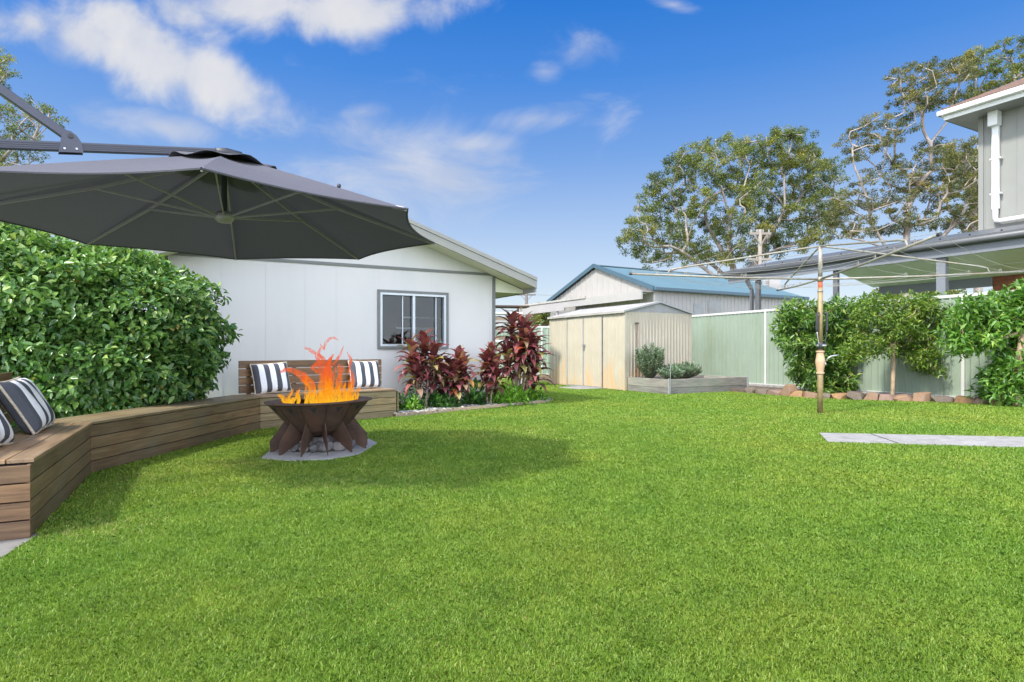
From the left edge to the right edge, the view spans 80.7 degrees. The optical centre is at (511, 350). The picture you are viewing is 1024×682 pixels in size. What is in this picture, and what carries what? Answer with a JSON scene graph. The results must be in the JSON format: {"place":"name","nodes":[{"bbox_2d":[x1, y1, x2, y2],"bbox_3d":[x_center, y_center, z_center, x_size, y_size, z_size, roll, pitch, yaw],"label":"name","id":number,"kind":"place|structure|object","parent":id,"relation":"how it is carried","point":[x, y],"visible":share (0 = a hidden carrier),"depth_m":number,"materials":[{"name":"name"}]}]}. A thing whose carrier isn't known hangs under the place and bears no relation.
{"place":"outdoors","nodes":[
{"label":"outdoors","id":0,"kind":"place"},
{"bbox_2d":[0,534,36,556],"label":"pavement","id":1,"kind":"structure","parent":0,"point":[6,546],"depth_m":3.08,"materials":[{"name":"white concrete"}]},
{"bbox_2d":[0,83,434,259],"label":"cantilever umbrella","id":2,"kind":"object","parent":1,"relation":"on","point":[227,203],"visible":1,"depth_m":5.06,"materials":[{"name":"grey fabric"}]},
{"bbox_2d":[0,376,1023,681],"bbox_3d":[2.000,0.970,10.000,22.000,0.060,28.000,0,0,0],"label":"lawn","id":3,"kind":"structure","parent":0,"point":[290,520],"depth_m":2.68,"materials":[{"name":"green plant"}]},
{"bbox_2d":[0,222,243,426],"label":"camellia bush","id":4,"kind":"object","parent":3,"relation":"on","point":[69,312],"visible":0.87,"depth_m":6.22,"materials":[{"name":"green plant"}]},
{"bbox_2d":[0,359,398,540],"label":"corner bench","id":5,"kind":"object","parent":3,"relation":"on","point":[45,472],"visible":0.91,"depth_m":5.25,"materials":[{"name":"brown wood"}]},
{"bbox_2d":[0,409,13,445],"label":"striped pillow","id":6,"kind":"object","parent":5,"relation":"on","point":[6,434],"visible":1,"depth_m":3.63,"materials":[{"name":"fabric"}]},
{"bbox_2d":[0,377,54,434],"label":"striped pillow","id":7,"kind":"object","parent":5,"relation":"on","point":[26,406],"visible":1,"depth_m":4.13,"materials":[{"name":"fabric"}]},
{"bbox_2d":[250,362,291,394],"bbox_3d":[-3.248,0.370,8.126,0.517,0.427,0.182,-4,-13,-46],"label":"striped pillow","id":8,"kind":"object","parent":5,"relation":"on","point":[269,378],"visible":0.98,"depth_m":8.05,"materials":[{"name":"fabric"}]},
{"bbox_2d":[348,360,380,388],"bbox_3d":[-2.243,0.362,9.177,0.527,0.436,0.185,1,-15,-45],"label":"striped pillow","id":9,"kind":"object","parent":5,"relation":"on","point":[365,374],"visible":0.84,"depth_m":9.10,"materials":[{"name":"fabric"}]},
{"bbox_2d":[261,439,376,461],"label":"fire pit paving","id":10,"kind":"structure","parent":3,"relation":"on","point":[288,455],"depth_m":5.70,"materials":[{"name":"grey concrete"}]},
{"bbox_2d":[289,442,299,451],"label":"rock","id":11,"kind":"object","parent":10,"relation":"on","point":[295,447],"visible":0.59,"depth_m":5.81,"materials":[{"name":"grey stone"}]},
{"bbox_2d":[309,444,317,452],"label":"rock","id":12,"kind":"object","parent":10,"relation":"on","point":[313,448],"visible":0.84,"depth_m":5.79,"materials":[{"name":"grey stone"}]},
{"bbox_2d":[264,396,371,456],"bbox_3d":[-1.925,0.739,6.040,1.034,0.490,1.034,-1,0,0],"label":"fire pit","id":13,"kind":"object","parent":10,"relation":"on","point":[304,424],"visible":0.9,"depth_m":5.77,"materials":[{"name":"metal"}]},
{"bbox_2d":[278,337,359,403],"bbox_3d":[-1.930,0.230,6.035,0.835,0.746,0.338,0,0,0],"label":"fire","id":14,"kind":"object","parent":13,"relation":"on","point":[325,395],"visible":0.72,"depth_m":6.01,"materials":[{"name":"orange"}]},
{"bbox_2d":[316,441,333,451],"bbox_3d":[-1.815,0.932,5.844,0.130,0.106,0.158,0,0,39],"label":"rock","id":15,"kind":"object","parent":10,"relation":"on","point":[321,447],"visible":0.81,"depth_m":5.80,"materials":[{"name":"grey stone"}]},
{"bbox_2d":[313,437,328,443],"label":"rock","id":16,"kind":"object","parent":15,"relation":"on","point":[317,439],"visible":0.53,"depth_m":5.89,"materials":[{"name":"grey stone"}]},
{"bbox_2d":[333,441,345,450],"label":"rock","id":17,"kind":"object","parent":10,"relation":"on","point":[338,446],"visible":0.74,"depth_m":5.87,"materials":[{"name":"grey stone"}]},
{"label":"rock","id":18,"kind":"object","parent":10,"relation":"on","visible":0},
{"bbox_2d":[327,435,336,441],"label":"rock","id":19,"kind":"object","parent":18,"relation":"on","point":[331,438],"visible":0.2,"depth_m":5.96,"materials":[{"name":"grey stone"}]},
{"bbox_2d":[126,218,536,402],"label":"white house","id":20,"kind":"structure","parent":3,"relation":"on","point":[448,290],"depth_m":10.12,"materials":[{"name":"paint"}]},
{"bbox_2d":[377,289,448,348],"bbox_3d":[-1.730,-0.535,10.566,1.295,1.010,0.100,0,0,-29],"label":"window","id":21,"kind":"structure","parent":20,"relation":"in","point":[445,296],"depth_m":10.53,"materials":[{"name":"metal"}]},
{"bbox_2d":[495,305,529,384],"bbox_3d":[-0.129,-0.125,16.945,1.150,2.250,0.650,0,0,-10],"label":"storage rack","id":22,"kind":"object","parent":3,"relation":"on","point":[499,339],"visible":0.1,"depth_m":16.67,"materials":[{"name":"metal"}]},
{"bbox_2d":[514,374,548,381],"bbox_3d":[1.176,0.885,19.620,2.200,0.230,0.450,0,0,-5],"label":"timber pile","id":23,"kind":"object","parent":3,"relation":"on","point":[545,376],"visible":0.02,"depth_m":19.49,"materials":[{"name":"brown wood"}]},
{"bbox_2d":[561,386,598,388],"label":"concrete slab","id":24,"kind":"structure","parent":3,"relation":"on","point":[577,387],"depth_m":16.01,"materials":[{"name":"concrete"}]},
{"bbox_2d":[547,301,693,390],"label":"garden shed","id":25,"kind":"structure","parent":3,"relation":"on","point":[593,350],"depth_m":15.79,"materials":[{"name":"beige metal"}]},
{"bbox_2d":[567,318,582,384],"bbox_3d":[1.763,0.030,16.829,0.024,1.840,0.789,0,0,-29],"label":"door","id":26,"kind":"structure","parent":25,"relation":"in","point":[574,326],"depth_m":16.79,"materials":[{"name":"beige metal"}]},
{"bbox_2d":[582,317,601,386],"bbox_3d":[2.135,0.030,16.115,0.060,1.840,0.856,0,0,-29],"label":"door","id":27,"kind":"structure","parent":25,"relation":"in","point":[592,326],"depth_m":16.10,"materials":[{"name":"beige metal"}]},
{"bbox_2d":[635,323,638,376],"bbox_3d":[3.123,0.150,15.047,0.090,1.700,0.040,0,0,0],"label":"metal stake","id":28,"kind":"object","parent":3,"relation":"on","point":[637,343],"visible":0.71,"depth_m":15.04,"materials":[{"name":"grey metal"}]},
{"bbox_2d":[670,364,670,393],"bbox_3d":[3.589,0.650,13.670,0.016,0.700,0.014,0,0,0],"label":"rod","id":29,"kind":"object","parent":3,"relation":"on","point":[670,378],"visible":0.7,"depth_m":13.66,"materials":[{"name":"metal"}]},
{"bbox_2d":[628,375,747,393],"bbox_3d":[4.368,0.818,14.943,2.630,0.365,1.452,0,0,-29],"label":"planter box","id":30,"kind":"object","parent":3,"relation":"on","point":[694,384],"visible":0.91,"depth_m":14.33,"materials":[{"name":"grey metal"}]},
{"bbox_2d":[634,342,664,377],"bbox_3d":[3.357,0.255,14.681,0.761,0.949,0.765,0,0,0],"label":"rosemary bush","id":31,"kind":"object","parent":30,"relation":"on","point":[650,361],"visible":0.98,"depth_m":14.53,"materials":[{"name":"green plant"}]},
{"bbox_2d":[656,365,684,378],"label":"herb clump","id":32,"kind":"object","parent":30,"relation":"on","point":[677,373],"visible":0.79,"depth_m":14.10,"materials":[{"name":"green plant"}]},
{"bbox_2d":[660,363,693,378],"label":"herb clump","id":33,"kind":"object","parent":30,"relation":"on","point":[688,370],"visible":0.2,"depth_m":14.50,"materials":[{"name":"green plant"}]},
{"bbox_2d":[669,361,702,378],"bbox_3d":[4.356,0.484,15.086,0.828,0.491,0.878,0,0,0],"label":"herb clump","id":34,"kind":"object","parent":30,"relation":"on","point":[696,371],"visible":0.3,"depth_m":14.98,"materials":[{"name":"green plant"}]},
{"bbox_2d":[629,230,1023,413],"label":"rotary clothesline","id":35,"kind":"object","parent":3,"relation":"on","point":[820,362],"visible":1,"depth_m":9.58,"materials":[{"name":"grey metal"}]},
{"bbox_2d":[815,312,827,348],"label":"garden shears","id":36,"kind":"object","parent":35,"relation":"attached to","point":[820,345],"visible":1,"depth_m":9.52,"materials":[{"name":"metal"}]},
{"bbox_2d":[729,385,931,400],"bbox_3d":[7.308,0.973,12.456,1.846,0.095,12.996,0,0,-25],"label":"garden bed","id":37,"kind":"object","parent":3,"relation":"on","point":[743,390],"visible":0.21,"depth_m":14.60,"materials":[{"name":"soil"}]},
{"bbox_2d":[744,387,755,393],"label":"edging stone","id":38,"kind":"object","parent":37,"relation":"on","point":[749,390],"visible":0.56,"depth_m":14.01,"materials":[{"name":"grey stone"}]},
{"bbox_2d":[755,388,770,394],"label":"edging stone","id":39,"kind":"object","parent":37,"relation":"on","point":[763,391],"visible":0.56,"depth_m":13.73,"materials":[{"name":"brown stone"}]},
{"bbox_2d":[767,389,780,394],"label":"edging stone","id":40,"kind":"object","parent":37,"relation":"on","point":[774,391],"visible":0.57,"depth_m":13.41,"materials":[{"name":"brown stone"}]},
{"bbox_2d":[780,384,797,395],"bbox_3d":[6.028,0.944,13.144,0.271,0.441,0.371,0,0,-20],"label":"edging stone","id":41,"kind":"object","parent":37,"relation":"on","point":[787,389],"visible":0.59,"depth_m":13.01,"materials":[{"name":"stone"}]},
{"bbox_2d":[790,390,802,396],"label":"edging stone","id":42,"kind":"object","parent":37,"relation":"on","point":[798,393],"visible":0.56,"depth_m":12.76,"materials":[{"name":"beige stone"}]},
{"bbox_2d":[803,391,816,397],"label":"edging stone","id":43,"kind":"object","parent":37,"relation":"on","point":[807,394],"visible":0.47,"depth_m":12.53,"materials":[{"name":"stone"}]},
{"bbox_2d":[768,292,879,393],"bbox_3d":[6.962,-0.058,13.301,2.723,2.500,1.173,0,0,0],"label":"bush","id":44,"kind":"object","parent":37,"relation":"on","point":[801,322],"visible":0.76,"depth_m":13.13,"materials":[{"name":"green plant"}]},
{"bbox_2d":[823,393,830,398],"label":"edging stone","id":45,"kind":"object","parent":37,"relation":"on","point":[826,395],"visible":0.46,"depth_m":12.23,"materials":[{"name":"brown stone"}]},
{"bbox_2d":[831,393,846,398],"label":"edging stone","id":46,"kind":"object","parent":37,"relation":"on","point":[839,395],"visible":0.61,"depth_m":12.05,"materials":[{"name":"beige stone"}]},
{"bbox_2d":[748,383,954,398],"bbox_3d":[7.885,0.922,12.678,0.200,0.075,12.700,0,0,-24],"label":"footing","id":47,"kind":"object","parent":37,"relation":"on","point":[781,386],"visible":0.11,"depth_m":13.46,"materials":[{"name":"concrete"}]},
{"bbox_2d":[846,391,863,399],"bbox_3d":[6.799,0.934,11.927,0.301,0.272,0.289,0,0,41],"label":"edging stone","id":48,"kind":"object","parent":37,"relation":"on","point":[855,395],"visible":0.73,"depth_m":11.85,"materials":[{"name":"grey stone"}]},
{"bbox_2d":[863,392,878,400],"bbox_3d":[6.995,0.944,11.740,0.276,0.255,0.247,0,0,40],"label":"edging stone","id":49,"kind":"object","parent":37,"relation":"on","point":[873,396],"visible":0.66,"depth_m":11.63,"materials":[{"name":"stone"}]},
{"bbox_2d":[878,394,893,400],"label":"edging stone","id":50,"kind":"object","parent":37,"relation":"on","point":[886,397],"visible":0.62,"depth_m":11.50,"materials":[{"name":"brown stone"}]},
{"bbox_2d":[832,289,955,395],"bbox_3d":[7.711,-0.155,11.925,2.922,2.197,1.117,0,0,0],"label":"small tree","id":51,"kind":"object","parent":37,"relation":"on","point":[907,317],"visible":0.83,"depth_m":11.73,"materials":[{"name":"green plant"}]},
{"bbox_2d":[893,394,912,400],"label":"edging stone","id":52,"kind":"object","parent":37,"relation":"on","point":[903,397],"visible":0.69,"depth_m":11.33,"materials":[{"name":"stone"}]},
{"bbox_2d":[912,392,930,401],"bbox_3d":[7.627,0.920,11.209,0.290,0.309,0.290,0,0,-43],"label":"edging stone","id":53,"kind":"object","parent":37,"relation":"on","point":[922,396],"visible":0.66,"depth_m":11.12,"materials":[{"name":"stone"}]},
{"bbox_2d":[931,395,954,402],"bbox_3d":[7.865,0.925,11.003,0.370,0.208,0.295,0,0,34],"label":"edging stone","id":54,"kind":"object","parent":37,"relation":"on","point":[943,398],"visible":0.72,"depth_m":10.92,"materials":[{"name":"grey stone"}]},
{"bbox_2d":[954,395,973,403],"bbox_3d":[8.092,0.914,10.796,0.300,0.209,0.301,0,0,40],"label":"edging stone","id":55,"kind":"object","parent":37,"relation":"on","point":[961,399],"visible":0.66,"depth_m":10.70,"materials":[{"name":"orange stone"}]},
{"bbox_2d":[929,277,1023,406],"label":"bush","id":56,"kind":"object","parent":37,"relation":"on","point":[992,316],"visible":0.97,"depth_m":10.11,"materials":[{"name":"green plant"}]},
{"bbox_2d":[973,396,989,403],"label":"edging stone","id":57,"kind":"object","parent":37,"relation":"on","point":[977,400],"visible":0.48,"depth_m":10.54,"materials":[{"name":"stone"}]},
{"bbox_2d":[990,395,1008,404],"bbox_3d":[8.461,0.914,10.435,0.280,0.292,0.286,0,0,-41],"label":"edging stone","id":58,"kind":"object","parent":37,"relation":"on","point":[993,402],"visible":0.18,"depth_m":10.36,"materials":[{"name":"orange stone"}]},
{"bbox_2d":[692,290,1015,397],"bbox_3d":[7.399,-0.042,14.132,0.065,2.083,16.110,0,0,-24],"label":"side fence","id":59,"kind":"object","parent":3,"relation":"on","point":[739,344],"visible":0.29,"depth_m":15.64,"materials":[{"name":"green metal"}]},
{"bbox_2d":[0,0,1023,325],"label":"sky","id":60,"kind":"structure","parent":0,"point":[525,134],"materials":[{"name":"blue"}]},
{"bbox_2d":[761,279,780,288],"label":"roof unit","id":61,"kind":"structure","parent":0,"point":[776,283],"depth_m":33.00,"materials":[{"name":"white metal"}]},
{"bbox_2d":[871,288,966,299],"bbox_3d":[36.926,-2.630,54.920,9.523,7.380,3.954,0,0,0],"label":"fence","id":62,"kind":"object","parent":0,"point":[955,291],"visible":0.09,"depth_m":54.33,"materials":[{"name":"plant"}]},
{"bbox_2d":[820,433,1023,447],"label":"path","id":63,"kind":"structure","parent":0,"point":[979,441],"depth_m":6.70,"materials":[{"name":"concrete"}]},
{"label":"ground","id":64,"kind":"structure","parent":0,"visible":0},
{"bbox_2d":[0,45,69,165],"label":"gum tree","id":65,"kind":"object","parent":64,"relation":"on","point":[36,135],"visible":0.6,"depth_m":25.59,"materials":[{"name":"green plant"}]},
{"bbox_2d":[506,293,535,316],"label":"utility pole","id":66,"kind":"object","parent":64,"relation":"on","point":[526,297],"visible":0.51,"depth_m":61.90,"materials":[{"name":"grey wood"}]},
{"bbox_2d":[496,326,548,374],"bbox_3d":[-1.402,0.009,24.277,9.260,1.983,0.065,0,0,1],"label":"back fence","id":67,"kind":"object","parent":64,"relation":"on","point":[545,329],"visible":0.09,"depth_m":24.21,"materials":[{"name":"white metal"}]},
{"bbox_2d":[528,302,550,325],"bbox_3d":[1.949,-1.083,40.023,2.485,4.286,3.922,0,0,0],"label":"distant tree","id":68,"kind":"object","parent":64,"relation":"on","point":[541,319],"visible":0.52,"depth_m":39.65,"materials":[{"name":"green plant"}]},
{"bbox_2d":[614,124,854,274],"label":"gum tree","id":69,"kind":"object","parent":64,"relation":"on","point":[748,188],"visible":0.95,"depth_m":41.17,"materials":[{"name":"green plant"}]},
{"bbox_2d":[748,229,771,283],"bbox_3d":[13.991,-2.915,34.000,1.300,7.830,0.266,0,0,0],"label":"utility pole","id":70,"kind":"object","parent":64,"relation":"on","point":[759,232],"visible":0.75,"depth_m":33.92,"materials":[{"name":"grey wood"}]},
{"bbox_2d":[654,232,748,268],"bbox_3d":[10.462,-6.765,47.000,0.030,1.155,26.700,0,0,-13],"label":"power line","id":71,"kind":"object","parent":70,"relation":"attached to","point":[707,250],"visible":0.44,"depth_m":38.18,"materials":[{"name":"metal"}]},
{"bbox_2d":[672,237,757,270],"bbox_3d":[10.712,-6.328,47.000,0.030,1.179,26.818,0,0,-14],"label":"power line","id":72,"kind":"object","parent":70,"relation":"attached to","point":[721,253],"visible":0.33,"depth_m":37.30,"materials":[{"name":"metal"}]},
{"bbox_2d":[818,51,984,297],"bbox_3d":[24.602,-8.834,36.076,9.118,19.812,14.370,0,0,43],"label":"gum tree","id":73,"kind":"object","parent":64,"relation":"on","point":[932,102],"visible":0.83,"depth_m":35.47,"materials":[{"name":"green plant"}]},
{"bbox_2d":[935,35,1023,292],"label":"gum tree","id":74,"kind":"object","parent":64,"relation":"on","point":[1015,68],"visible":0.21,"depth_m":43.39,"materials":[{"name":"green plant"}]},
{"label":"pebble bed soil","id":75,"kind":"structure","parent":0,"visible":0},
{"bbox_2d":[397,386,427,410],"bbox_3d":[-1.688,0.784,9.796,0.568,0.492,0.621,0,0,43],"label":"leafy plant","id":76,"kind":"object","parent":75,"relation":"on","point":[408,398],"visible":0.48,"depth_m":9.70,"materials":[{"name":"green plant"}]},
{"bbox_2d":[401,394,425,409],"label":"leafy plant","id":77,"kind":"object","parent":75,"relation":"on","point":[409,404],"visible":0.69,"depth_m":9.59,"materials":[{"name":"green plant"}]},
{"bbox_2d":[394,329,456,406],"bbox_3d":[-1.417,0.296,10.001,1.068,1.354,0.720,0,0,0],"label":"cordyline","id":78,"kind":"object","parent":75,"relation":"on","point":[419,369],"visible":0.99,"depth_m":9.95,"materials":[{"name":"plant"}]},
{"bbox_2d":[421,385,462,407],"bbox_3d":[-1.256,0.781,10.129,0.864,0.504,0.623,0,0,0],"label":"leafy plant","id":79,"kind":"object","parent":75,"relation":"on","point":[436,399],"visible":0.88,"depth_m":10.03,"materials":[{"name":"green plant"}]},
{"bbox_2d":[435,345,480,405],"bbox_3d":[-0.946,0.434,10.215,0.851,1.078,0.608,0,0,0],"label":"cordyline","id":80,"kind":"object","parent":75,"relation":"on","point":[460,361],"visible":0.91,"depth_m":10.13,"materials":[{"name":"plant"}]},
{"bbox_2d":[393,397,551,414],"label":"pebbles","id":81,"kind":"object","parent":75,"relation":"on","point":[433,408],"visible":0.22,"depth_m":9.82,"materials":[{"name":"white stone"}]},
{"bbox_2d":[395,398,551,416],"bbox_3d":[-0.391,0.975,10.437,0.256,0.070,3.911,0,0,40],"label":"bed edging","id":82,"kind":"object","parent":75,"relation":"on","point":[456,409],"visible":0.51,"depth_m":9.99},
{"bbox_2d":[460,377,489,405],"bbox_3d":[-0.651,0.736,10.699,0.615,0.552,0.598,0,0,29],"label":"leafy plant","id":83,"kind":"object","parent":75,"relation":"on","point":[474,396],"visible":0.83,"depth_m":10.61,"materials":[{"name":"green plant"}]},
{"bbox_2d":[471,341,508,403],"bbox_3d":[-0.385,0.395,10.688,0.707,1.156,0.651,0,0,0],"label":"cordyline","id":84,"kind":"object","parent":75,"relation":"on","point":[490,358],"visible":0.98,"depth_m":10.61,"materials":[{"name":"plant"}]},
{"bbox_2d":[480,386,517,405],"bbox_3d":[-0.264,0.822,10.841,0.776,0.400,0.596,0,0,-17],"label":"leafy plant","id":85,"kind":"object","parent":75,"relation":"on","point":[500,398],"visible":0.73,"depth_m":10.78,"materials":[{"name":"green plant"}]},
{"bbox_2d":[501,381,533,403],"bbox_3d":[0.074,0.789,11.118,0.639,0.453,0.674,0,0,-41],"label":"leafy plant","id":86,"kind":"object","parent":75,"relation":"on","point":[519,393],"visible":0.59,"depth_m":11.03,"materials":[{"name":"green plant"}]},
{"bbox_2d":[492,307,556,399],"bbox_3d":[0.189,0.071,11.329,1.297,1.808,0.983,0,0,0],"label":"cordyline","id":87,"kind":"object","parent":75,"relation":"on","point":[525,340],"visible":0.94,"depth_m":11.26,"materials":[{"name":"plant"}]},
{"bbox_2d":[521,386,551,402],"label":"leafy plant","id":88,"kind":"object","parent":75,"relation":"on","point":[536,396],"visible":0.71,"depth_m":11.47,"materials":[{"name":"green plant"}]},
{"label":"neighbour paving","id":89,"kind":"structure","parent":0,"visible":0},
{"bbox_2d":[519,264,808,319],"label":"neighbour garage","id":90,"kind":"structure","parent":89,"relation":"on","point":[594,286],"depth_m":24.33,"materials":[{"name":"white metal"}]},
{"bbox_2d":[694,303,703,314],"bbox_3d":[7.137,-1.500,23.042,0.500,0.600,0.036,0,0,-29],"label":"window","id":91,"kind":"structure","parent":90,"relation":"in","point":[698,308],"depth_m":23.02,"materials":[{"name":"grey metal"}]},
{"bbox_2d":[708,300,720,313],"bbox_3d":[7.883,-1.575,23.451,0.700,0.750,0.036,0,0,-29],"label":"window","id":92,"kind":"structure","parent":90,"relation":"in","point":[714,306],"depth_m":23.42,"materials":[{"name":"white glass"}]},
{"bbox_2d":[723,78,1023,310],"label":"neighbour house","id":93,"kind":"structure","parent":89,"relation":"on","point":[994,118],"depth_m":13.67,"materials":[{"name":"grey metal"}]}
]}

